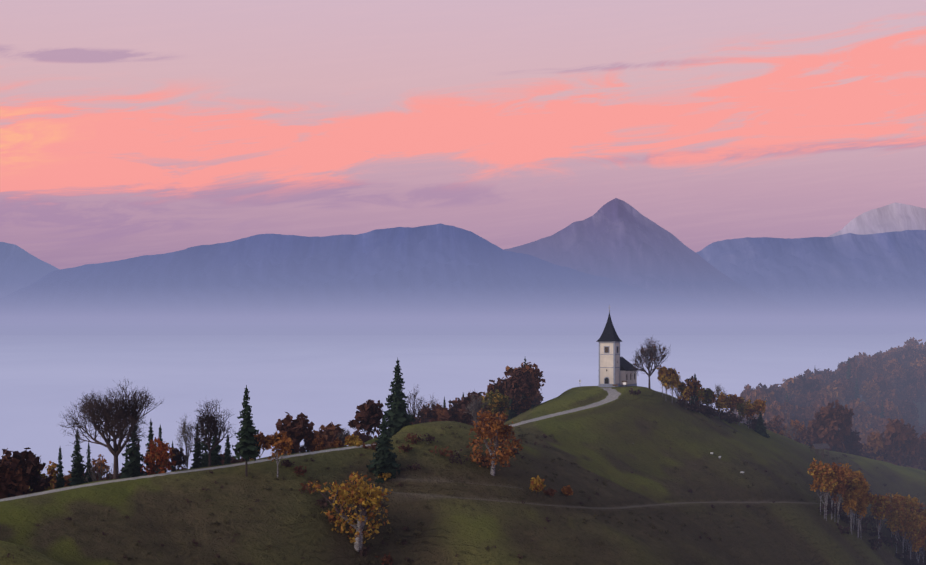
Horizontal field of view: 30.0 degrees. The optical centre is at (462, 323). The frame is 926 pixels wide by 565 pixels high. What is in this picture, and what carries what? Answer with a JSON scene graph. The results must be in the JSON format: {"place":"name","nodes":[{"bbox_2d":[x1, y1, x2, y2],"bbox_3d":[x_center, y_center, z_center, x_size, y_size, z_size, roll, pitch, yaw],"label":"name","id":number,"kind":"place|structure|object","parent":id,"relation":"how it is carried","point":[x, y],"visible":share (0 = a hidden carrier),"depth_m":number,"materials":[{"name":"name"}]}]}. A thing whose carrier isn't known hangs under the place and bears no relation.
{"place":"outdoors","nodes":[
{"label":"outdoors","id":0,"kind":"place"},
{"bbox_2d":[0,242,59,297],"bbox_3d":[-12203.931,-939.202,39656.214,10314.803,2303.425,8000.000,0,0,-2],"label":"mountain","id":1,"kind":"structure","parent":0,"point":[20,268],"depth_m":42861.89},
{"bbox_2d":[0,223,894,334],"bbox_3d":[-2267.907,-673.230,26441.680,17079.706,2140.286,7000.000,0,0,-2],"label":"mountain ridge","id":2,"kind":"structure","parent":0,"point":[439,279],"depth_m":26387.70,"materials":[{"name":"stone"}]},
{"bbox_2d":[0,386,925,564],"bbox_3d":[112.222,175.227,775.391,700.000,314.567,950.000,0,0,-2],"label":"grassy hill","id":3,"kind":"structure","parent":0,"point":[583,425],"depth_m":440.14,"materials":[{"name":"green plant"}]},
{"bbox_2d":[0,455,30,498],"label":"tree","id":4,"kind":"object","parent":3,"relation":"on","point":[20,480],"visible":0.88,"depth_m":419.15,"materials":[{"name":"brown plant"}]},
{"bbox_2d":[0,447,52,495],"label":"tree","id":5,"kind":"object","parent":3,"relation":"on","point":[31,464],"visible":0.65,"depth_m":422.90,"materials":[{"name":"brown plant"}]},
{"bbox_2d":[44,461,58,490],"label":"leafy tree","id":6,"kind":"object","parent":3,"relation":"on","point":[52,471],"visible":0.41,"depth_m":448.44,"materials":[{"name":"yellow plant"}]},
{"bbox_2d":[54,447,65,488],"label":"spruce tree","id":7,"kind":"object","parent":3,"relation":"on","point":[60,481],"visible":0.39,"depth_m":438.51,"materials":[{"name":"green plant"}]},
{"bbox_2d":[67,429,87,485],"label":"spruce tree","id":8,"kind":"object","parent":3,"relation":"on","point":[77,470],"visible":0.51,"depth_m":433.49,"materials":[{"name":"green plant"}]},
{"bbox_2d":[85,442,92,481],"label":"spruce tree","id":9,"kind":"object","parent":3,"relation":"on","point":[88,462],"visible":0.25,"depth_m":445.92,"materials":[{"name":"green plant"}]},
{"bbox_2d":[92,454,109,473],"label":"leafy tree","id":10,"kind":"object","parent":3,"relation":"on","point":[99,461],"visible":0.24,"depth_m":463.45,"materials":[{"name":"brown plant"}]},
{"bbox_2d":[83,459,119,482],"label":"bush","id":11,"kind":"object","parent":3,"relation":"on","point":[99,475],"visible":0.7,"depth_m":440.88,"materials":[{"name":"brown plant"}]},
{"bbox_2d":[58,377,162,478],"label":"bare lime tree","id":12,"kind":"object","parent":3,"relation":"on","point":[125,414],"visible":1,"depth_m":417.02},
{"bbox_2d":[119,415,143,478],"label":"tree","id":13,"kind":"object","parent":3,"relation":"on","point":[132,468],"visible":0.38,"depth_m":438.64,"materials":[{"name":"green plant"}]},
{"bbox_2d":[141,420,156,475],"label":"spruce tree","id":14,"kind":"object","parent":3,"relation":"on","point":[150,436],"visible":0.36,"depth_m":444.27,"materials":[{"name":"green plant"}]},
{"bbox_2d":[140,436,175,474],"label":"leafy tree","id":15,"kind":"object","parent":3,"relation":"on","point":[160,455],"visible":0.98,"depth_m":439.47,"materials":[{"name":"orange plant"}]},
{"bbox_2d":[167,448,185,470],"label":"leafy tree","id":16,"kind":"object","parent":3,"relation":"on","point":[178,458],"visible":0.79,"depth_m":446.31,"materials":[{"name":"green plant"}]},
{"bbox_2d":[172,414,197,468],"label":"bare tree","id":17,"kind":"object","parent":3,"relation":"on","point":[188,445],"visible":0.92,"depth_m":444.64,"materials":[{"name":"grey plant"}]},
{"bbox_2d":[189,422,202,468],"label":"spruce tree","id":18,"kind":"object","parent":3,"relation":"on","point":[197,459],"visible":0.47,"depth_m":449.37,"materials":[{"name":"green plant"}]},
{"bbox_2d":[200,417,211,466],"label":"tree","id":19,"kind":"object","parent":3,"relation":"on","point":[205,457],"visible":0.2,"depth_m":458.62,"materials":[{"name":"green plant"}]},
{"bbox_2d":[188,399,235,466],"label":"bare tree","id":20,"kind":"object","parent":3,"relation":"on","point":[212,424],"visible":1,"depth_m":430.73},
{"bbox_2d":[206,430,222,466],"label":"spruce tree","id":21,"kind":"object","parent":3,"relation":"on","point":[215,454],"visible":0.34,"depth_m":446.26,"materials":[{"name":"green plant"}]},
{"bbox_2d":[223,434,231,464],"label":"spruce tree","id":22,"kind":"object","parent":3,"relation":"on","point":[227,459],"visible":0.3,"depth_m":454.73,"materials":[{"name":"green plant"}]},
{"bbox_2d":[232,384,259,476],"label":"spruce tree","id":23,"kind":"object","parent":3,"relation":"on","point":[246,448],"visible":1,"depth_m":419.52,"materials":[{"name":"green plant"}]},
{"bbox_2d":[254,432,270,457],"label":"leafy tree","id":24,"kind":"object","parent":3,"relation":"on","point":[262,439],"visible":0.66,"depth_m":442.91,"materials":[{"name":"brown plant"}]},
{"bbox_2d":[268,431,292,477],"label":"leafy tree","id":25,"kind":"object","parent":3,"relation":"on","point":[276,440],"visible":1,"depth_m":421.52,"materials":[{"name":"orange plant"}]},
{"bbox_2d":[275,412,314,454],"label":"tree","id":26,"kind":"object","parent":3,"relation":"on","point":[299,429],"visible":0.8,"depth_m":458.28,"materials":[{"name":"brown plant"}]},
{"bbox_2d":[310,433,325,450],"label":"bush","id":27,"kind":"object","parent":3,"relation":"on","point":[318,441],"visible":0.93,"depth_m":457.14,"materials":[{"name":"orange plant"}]},
{"bbox_2d":[312,421,343,448],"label":"tree","id":28,"kind":"object","parent":3,"relation":"on","point":[330,431],"visible":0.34,"depth_m":484.72,"materials":[{"name":"brown plant"}]},
{"bbox_2d":[307,472,392,550],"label":"leafy tree","id":29,"kind":"object","parent":3,"relation":"on","point":[364,501],"visible":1,"depth_m":410.30,"materials":[{"name":"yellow plant"}]},
{"bbox_2d":[344,434,359,445],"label":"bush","id":30,"kind":"object","parent":3,"relation":"on","point":[350,439],"visible":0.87,"depth_m":455.13,"materials":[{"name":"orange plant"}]},
{"bbox_2d":[353,430,376,442],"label":"tree","id":31,"kind":"object","parent":3,"relation":"on","point":[363,437],"visible":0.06,"depth_m":493.79,"materials":[{"name":"brown plant"}]},
{"bbox_2d":[348,399,385,439],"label":"tree","id":32,"kind":"object","parent":3,"relation":"on","point":[368,415],"visible":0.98,"depth_m":473.51,"materials":[{"name":"brown plant"}]},
{"bbox_2d":[366,415,400,482],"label":"spruce tree","id":33,"kind":"object","parent":3,"relation":"on","point":[385,457],"visible":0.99,"depth_m":435.68,"materials":[{"name":"green plant"}]},
{"bbox_2d":[377,359,415,438],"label":"spruce tree","id":34,"kind":"object","parent":3,"relation":"on","point":[397,416],"visible":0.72,"depth_m":462.97,"materials":[{"name":"green plant"}]},
{"bbox_2d":[405,384,428,423],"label":"bare tree","id":35,"kind":"object","parent":3,"relation":"on","point":[415,406],"visible":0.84,"depth_m":485.19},
{"bbox_2d":[412,402,437,423],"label":"leafy tree","id":36,"kind":"object","parent":3,"relation":"on","point":[432,414],"visible":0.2,"depth_m":523.42,"materials":[{"name":"brown plant"}]},
{"bbox_2d":[426,403,453,421],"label":"bush","id":37,"kind":"object","parent":3,"relation":"on","point":[443,414],"visible":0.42,"depth_m":522.79,"materials":[{"name":"brown plant"}]},
{"bbox_2d":[452,404,474,425],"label":"tree","id":38,"kind":"object","parent":3,"relation":"on","point":[467,418],"visible":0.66,"depth_m":524.03,"materials":[{"name":"brown plant"}]},
{"bbox_2d":[457,391,483,420],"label":"tree","id":39,"kind":"object","parent":3,"relation":"on","point":[466,399],"visible":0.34,"depth_m":528.68,"materials":[{"name":"brown plant"}]},
{"bbox_2d":[465,389,489,426],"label":"bare tree","id":40,"kind":"object","parent":3,"relation":"on","point":[474,408],"visible":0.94,"depth_m":516.54,"materials":[{"name":"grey plant"}]},
{"bbox_2d":[464,410,522,475],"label":"leafy tree","id":41,"kind":"object","parent":3,"relation":"on","point":[493,431],"visible":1,"depth_m":442.12,"materials":[{"name":"orange plant"}]},
{"bbox_2d":[481,390,510,418],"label":"leafy tree","id":42,"kind":"object","parent":3,"relation":"on","point":[496,401],"visible":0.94,"depth_m":525.58,"materials":[{"name":"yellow plant"}]},
{"bbox_2d":[483,377,511,409],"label":"tree","id":43,"kind":"object","parent":3,"relation":"on","point":[500,385],"visible":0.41,"depth_m":544.18,"materials":[{"name":"brown plant"}]},
{"bbox_2d":[505,369,533,401],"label":"tree","id":44,"kind":"object","parent":3,"relation":"on","point":[520,380],"visible":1,"depth_m":533.14,"materials":[{"name":"brown plant"}]},
{"bbox_2d":[509,395,532,412],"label":"bush","id":45,"kind":"object","parent":3,"relation":"on","point":[524,405],"visible":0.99,"depth_m":535.78,"materials":[{"name":"brown plant"}]},
{"bbox_2d":[513,362,545,396],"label":"tree","id":46,"kind":"object","parent":3,"relation":"on","point":[534,377],"visible":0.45,"depth_m":539.73,"materials":[{"name":"brown plant"}]},
{"bbox_2d":[529,475,545,496],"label":"leafy tree","id":47,"kind":"object","parent":3,"relation":"on","point":[537,484],"visible":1,"depth_m":441.96,"materials":[{"name":"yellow plant"}]},
{"bbox_2d":[630,336,670,388],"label":"bare tree","id":48,"kind":"object","parent":3,"relation":"on","point":[648,351],"visible":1,"depth_m":556.42,"materials":[{"name":"grey plant"}]},
{"bbox_2d":[659,373,671,392],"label":"birch tree","id":49,"kind":"object","parent":3,"relation":"on","point":[664,378],"visible":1,"depth_m":554.88,"materials":[{"name":"yellow plant"}]},
{"bbox_2d":[729,394,741,412],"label":"birch tree","id":50,"kind":"object","parent":3,"relation":"on","point":[735,400],"visible":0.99,"depth_m":586.52,"materials":[{"name":"brown plant"}]},
{"bbox_2d":[740,383,766,421],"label":"forest tree","id":51,"kind":"object","parent":3,"relation":"on","point":[747,390],"visible":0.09,"depth_m":865.71,"materials":[{"name":"brown plant"}]},
{"bbox_2d":[741,388,775,418],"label":"forest tree","id":52,"kind":"object","parent":3,"relation":"on","point":[756,394],"visible":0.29,"depth_m":851.25,"materials":[{"name":"brown plant"}]},
{"bbox_2d":[754,399,765,414],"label":"birch tree","id":53,"kind":"object","parent":3,"relation":"on","point":[760,406],"visible":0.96,"depth_m":596.16,"materials":[{"name":"orange plant"}]},
{"bbox_2d":[754,412,769,437],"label":"spruce tree","id":54,"kind":"object","parent":3,"relation":"on","point":[760,428],"visible":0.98,"depth_m":588.46,"materials":[{"name":"green plant"}]},
{"bbox_2d":[762,403,789,425],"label":"forest tree","id":55,"kind":"object","parent":3,"relation":"on","point":[769,413],"visible":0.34,"depth_m":808.83,"materials":[{"name":"brown plant"}]},
{"bbox_2d":[767,415,789,437],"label":"leafy tree","id":56,"kind":"object","parent":3,"relation":"on","point":[779,423],"visible":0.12,"depth_m":690.60,"materials":[{"name":"brown plant"}]},
{"bbox_2d":[772,399,794,417],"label":"forest tree","id":57,"kind":"object","parent":3,"relation":"on","point":[790,409],"visible":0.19,"depth_m":834.07,"materials":[{"name":"brown plant"}]},
{"bbox_2d":[781,376,803,400],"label":"forest tree","id":58,"kind":"object","parent":3,"relation":"on","point":[787,388],"visible":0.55,"depth_m":895.90,"materials":[{"name":"brown plant"}]},
{"bbox_2d":[783,419,808,444],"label":"leafy tree","id":59,"kind":"object","parent":3,"relation":"on","point":[800,429],"visible":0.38,"depth_m":700.02,"materials":[{"name":"brown plant"}]},
{"bbox_2d":[786,374,821,399],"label":"forest tree","id":60,"kind":"object","parent":3,"relation":"on","point":[801,383],"visible":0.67,"depth_m":891.37,"materials":[{"name":"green plant"}]},
{"bbox_2d":[799,406,838,449],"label":"forest tree","id":61,"kind":"object","parent":3,"relation":"on","point":[813,431],"visible":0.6,"depth_m":692.84,"materials":[{"name":"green plant"}]},
{"bbox_2d":[809,443,829,457],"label":"hayrack","id":62,"kind":"object","parent":3,"relation":"on","point":[820,447],"visible":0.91,"depth_m":613.28,"materials":[{"name":"grey wood"}]},
{"bbox_2d":[807,463,837,520],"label":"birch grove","id":63,"kind":"object","parent":3,"relation":"on","point":[824,477],"visible":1,"depth_m":525.08,"materials":[{"name":"orange plant"}]},
{"bbox_2d":[809,471,836,518],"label":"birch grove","id":64,"kind":"object","parent":3,"relation":"on","point":[815,482],"visible":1,"depth_m":526.33,"materials":[{"name":"orange plant"}]},
{"bbox_2d":[810,458,836,514],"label":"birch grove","id":65,"kind":"object","parent":3,"relation":"on","point":[829,468],"visible":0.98,"depth_m":527.67,"materials":[{"name":"orange plant"}]},
{"bbox_2d":[814,394,834,407],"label":"forest tree","id":66,"kind":"object","parent":3,"relation":"on","point":[827,399],"visible":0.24,"depth_m":859.34,"materials":[{"name":"brown plant"}]},
{"bbox_2d":[821,370,840,385],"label":"forest tree","id":67,"kind":"object","parent":3,"relation":"on","point":[832,377],"visible":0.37,"depth_m":931.40,"materials":[{"name":"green plant"}]},
{"bbox_2d":[823,385,846,405],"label":"forest tree","id":68,"kind":"object","parent":3,"relation":"on","point":[836,393],"visible":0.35,"depth_m":889.79,"materials":[{"name":"brown plant"}]},
{"bbox_2d":[816,399,854,450],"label":"forest tree","id":69,"kind":"object","parent":3,"relation":"on","point":[839,416],"visible":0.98,"depth_m":688.64,"materials":[{"name":"brown plant"}]},
{"bbox_2d":[824,380,847,404],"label":"forest tree","id":70,"kind":"object","parent":3,"relation":"on","point":[841,389],"visible":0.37,"depth_m":897.49,"materials":[{"name":"brown plant"}]},
{"bbox_2d":[831,462,845,521],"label":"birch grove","id":71,"kind":"object","parent":3,"relation":"on","point":[840,473],"visible":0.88,"depth_m":526.97,"materials":[{"name":"orange plant"}]},
{"bbox_2d":[830,476,847,510],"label":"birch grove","id":72,"kind":"object","parent":3,"relation":"on","point":[842,488],"visible":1,"depth_m":528.01,"materials":[{"name":"brown plant"}]},
{"bbox_2d":[829,429,863,455],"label":"forest tree","id":73,"kind":"object","parent":3,"relation":"on","point":[852,444],"visible":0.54,"depth_m":696.67,"materials":[{"name":"grey plant"}]},
{"bbox_2d":[839,356,867,390],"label":"forest tree","id":74,"kind":"object","parent":3,"relation":"on","point":[855,368],"visible":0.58,"depth_m":935.12,"materials":[{"name":"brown plant"}]},
{"bbox_2d":[842,486,864,533],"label":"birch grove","id":75,"kind":"object","parent":3,"relation":"on","point":[851,503],"visible":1,"depth_m":531.56,"materials":[{"name":"orange plant"}]},
{"bbox_2d":[844,474,865,511],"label":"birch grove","id":76,"kind":"object","parent":3,"relation":"on","point":[849,479],"visible":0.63,"depth_m":539.17,"materials":[{"name":"orange plant"}]},
{"bbox_2d":[847,477,868,537],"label":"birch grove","id":77,"kind":"object","parent":3,"relation":"on","point":[858,482],"visible":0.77,"depth_m":536.23,"materials":[{"name":"orange plant"}]},
{"bbox_2d":[846,398,870,416],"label":"forest tree","id":78,"kind":"object","parent":3,"relation":"on","point":[856,406],"visible":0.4,"depth_m":873.16,"materials":[{"name":"brown plant"}]},
{"bbox_2d":[853,491,867,537],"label":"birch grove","id":79,"kind":"object","parent":3,"relation":"on","point":[861,509],"visible":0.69,"depth_m":534.79,"materials":[{"name":"orange plant"}]},
{"bbox_2d":[858,379,882,405],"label":"forest tree","id":80,"kind":"object","parent":3,"relation":"on","point":[869,390],"visible":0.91,"depth_m":913.91,"materials":[{"name":"brown plant"}]},
{"bbox_2d":[859,426,881,443],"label":"forest tree","id":81,"kind":"object","parent":3,"relation":"on","point":[863,437],"visible":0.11,"depth_m":822.91,"materials":[{"name":"brown plant"}]},
{"bbox_2d":[859,353,885,371],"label":"forest tree","id":82,"kind":"object","parent":3,"relation":"on","point":[875,360],"visible":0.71,"depth_m":952.76,"materials":[{"name":"brown plant"}]},
{"bbox_2d":[861,445,887,460],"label":"forest tree","id":83,"kind":"object","parent":3,"relation":"on","point":[867,455],"visible":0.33,"depth_m":724.21,"materials":[{"name":"grey plant"}]},
{"bbox_2d":[862,372,892,397],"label":"forest tree","id":84,"kind":"object","parent":3,"relation":"on","point":[881,381],"visible":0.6,"depth_m":919.84,"materials":[{"name":"brown plant"}]},
{"bbox_2d":[862,432,893,463],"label":"forest tree","id":85,"kind":"object","parent":3,"relation":"on","point":[876,442],"visible":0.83,"depth_m":724.73,"materials":[{"name":"brown plant"}]},
{"bbox_2d":[869,496,890,547],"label":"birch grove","id":86,"kind":"object","parent":3,"relation":"on","point":[879,511],"visible":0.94,"depth_m":552.57,"materials":[{"name":"orange plant"}]},
{"bbox_2d":[875,418,887,437],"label":"forest tree","id":87,"kind":"object","parent":3,"relation":"on","point":[881,425],"visible":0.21,"depth_m":846.66,"materials":[{"name":"brown plant"}]},
{"bbox_2d":[879,387,898,406],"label":"forest tree","id":88,"kind":"object","parent":3,"relation":"on","point":[889,396],"visible":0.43,"depth_m":915.04,"materials":[{"name":"brown plant"}]},
{"bbox_2d":[876,399,904,423],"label":"forest tree","id":89,"kind":"object","parent":3,"relation":"on","point":[891,408],"visible":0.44,"depth_m":877.78,"materials":[{"name":"brown plant"}]},
{"bbox_2d":[885,516,903,552],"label":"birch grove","id":90,"kind":"object","parent":3,"relation":"on","point":[893,524],"visible":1,"depth_m":561.92,"materials":[{"name":"brown plant"}]},
{"bbox_2d":[885,492,905,537],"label":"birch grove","id":91,"kind":"object","parent":3,"relation":"on","point":[895,499],"visible":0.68,"depth_m":568.32,"materials":[{"name":"brown plant"}]},
{"bbox_2d":[882,358,910,391],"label":"forest tree","id":92,"kind":"object","parent":3,"relation":"on","point":[896,371],"visible":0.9,"depth_m":942.20,"materials":[{"name":"brown plant"}]},
{"bbox_2d":[881,417,917,464],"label":"forest tree","id":93,"kind":"object","parent":3,"relation":"on","point":[897,433],"visible":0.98,"depth_m":722.46,"materials":[{"name":"brown plant"}]},
{"bbox_2d":[887,508,918,544],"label":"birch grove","id":94,"kind":"object","parent":3,"relation":"on","point":[906,522],"visible":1,"depth_m":562.03,"materials":[{"name":"brown plant"}]},
{"bbox_2d":[888,426,921,466],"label":"forest tree","id":95,"kind":"object","parent":3,"relation":"on","point":[917,448],"visible":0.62,"depth_m":728.60,"materials":[{"name":"brown plant"}]},
{"bbox_2d":[891,494,919,548],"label":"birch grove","id":96,"kind":"object","parent":3,"relation":"on","point":[914,500],"visible":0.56,"depth_m":573.60,"materials":[{"name":"orange plant"}]},
{"bbox_2d":[896,344,925,366],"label":"forest tree","id":97,"kind":"object","parent":3,"relation":"on","point":[909,351],"visible":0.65,"depth_m":977.68,"materials":[{"name":"brown plant"}]},
{"bbox_2d":[901,351,922,366],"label":"forest tree","id":98,"kind":"object","parent":3,"relation":"on","point":[906,359],"visible":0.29,"depth_m":972.80,"materials":[{"name":"brown plant"}]},
{"bbox_2d":[900,512,925,555],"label":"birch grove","id":99,"kind":"object","parent":3,"relation":"on","point":[920,517],"visible":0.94,"depth_m":563.90,"materials":[{"name":"brown plant"}]},
{"bbox_2d":[903,532,925,562],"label":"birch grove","id":100,"kind":"object","parent":3,"relation":"on","point":[917,543],"visible":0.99,"depth_m":565.13,"materials":[{"name":"brown plant"}]},
{"bbox_2d":[903,337,925,349],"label":"forest tree","id":101,"kind":"object","parent":3,"relation":"on","point":[913,342],"visible":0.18,"depth_m":1029.76,"materials":[{"name":"brown plant"}]},
{"bbox_2d":[908,357,925,406],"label":"forest tree","id":102,"kind":"object","parent":3,"relation":"on","point":[921,362],"visible":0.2,"depth_m":956.69,"materials":[{"name":"brown plant"}]},
{"bbox_2d":[914,432,925,470],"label":"forest tree","id":103,"kind":"object","parent":3,"relation":"on","point":[922,442],"visible":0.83,"depth_m":738.99,"materials":[{"name":"brown plant"}]},
{"bbox_2d":[0,332,925,477],"bbox_3d":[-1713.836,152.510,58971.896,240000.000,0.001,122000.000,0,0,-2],"label":"fog","id":104,"kind":"structure","parent":0,"point":[320,380],"depth_m":5777.74,"materials":[{"name":"grey"}]},
{"bbox_2d":[0,0,925,268],"label":"sky","id":105,"kind":"structure","parent":0,"point":[129,128],"materials":[{"name":"pink"}]},
{"bbox_2d":[596,305,636,386],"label":"church","id":106,"kind":"structure","parent":0,"point":[614,367],"depth_m":556.62,"materials":[{"name":"paint"}]},
{"bbox_2d":[504,198,902,332],"bbox_3d":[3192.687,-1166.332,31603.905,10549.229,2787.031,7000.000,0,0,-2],"label":"mountain","id":107,"kind":"structure","parent":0,"point":[619,240],"depth_m":33079.56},
{"bbox_2d":[696,230,925,331],"bbox_3d":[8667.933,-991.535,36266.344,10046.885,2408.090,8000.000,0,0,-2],"label":"mountain","id":108,"kind":"structure","parent":0,"point":[877,280],"depth_m":38142.59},
{"bbox_2d":[828,202,925,236],"bbox_3d":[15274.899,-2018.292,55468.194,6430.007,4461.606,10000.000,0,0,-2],"label":"mountain peak","id":109,"kind":"structure","parent":0,"point":[893,217],"depth_m":60059.26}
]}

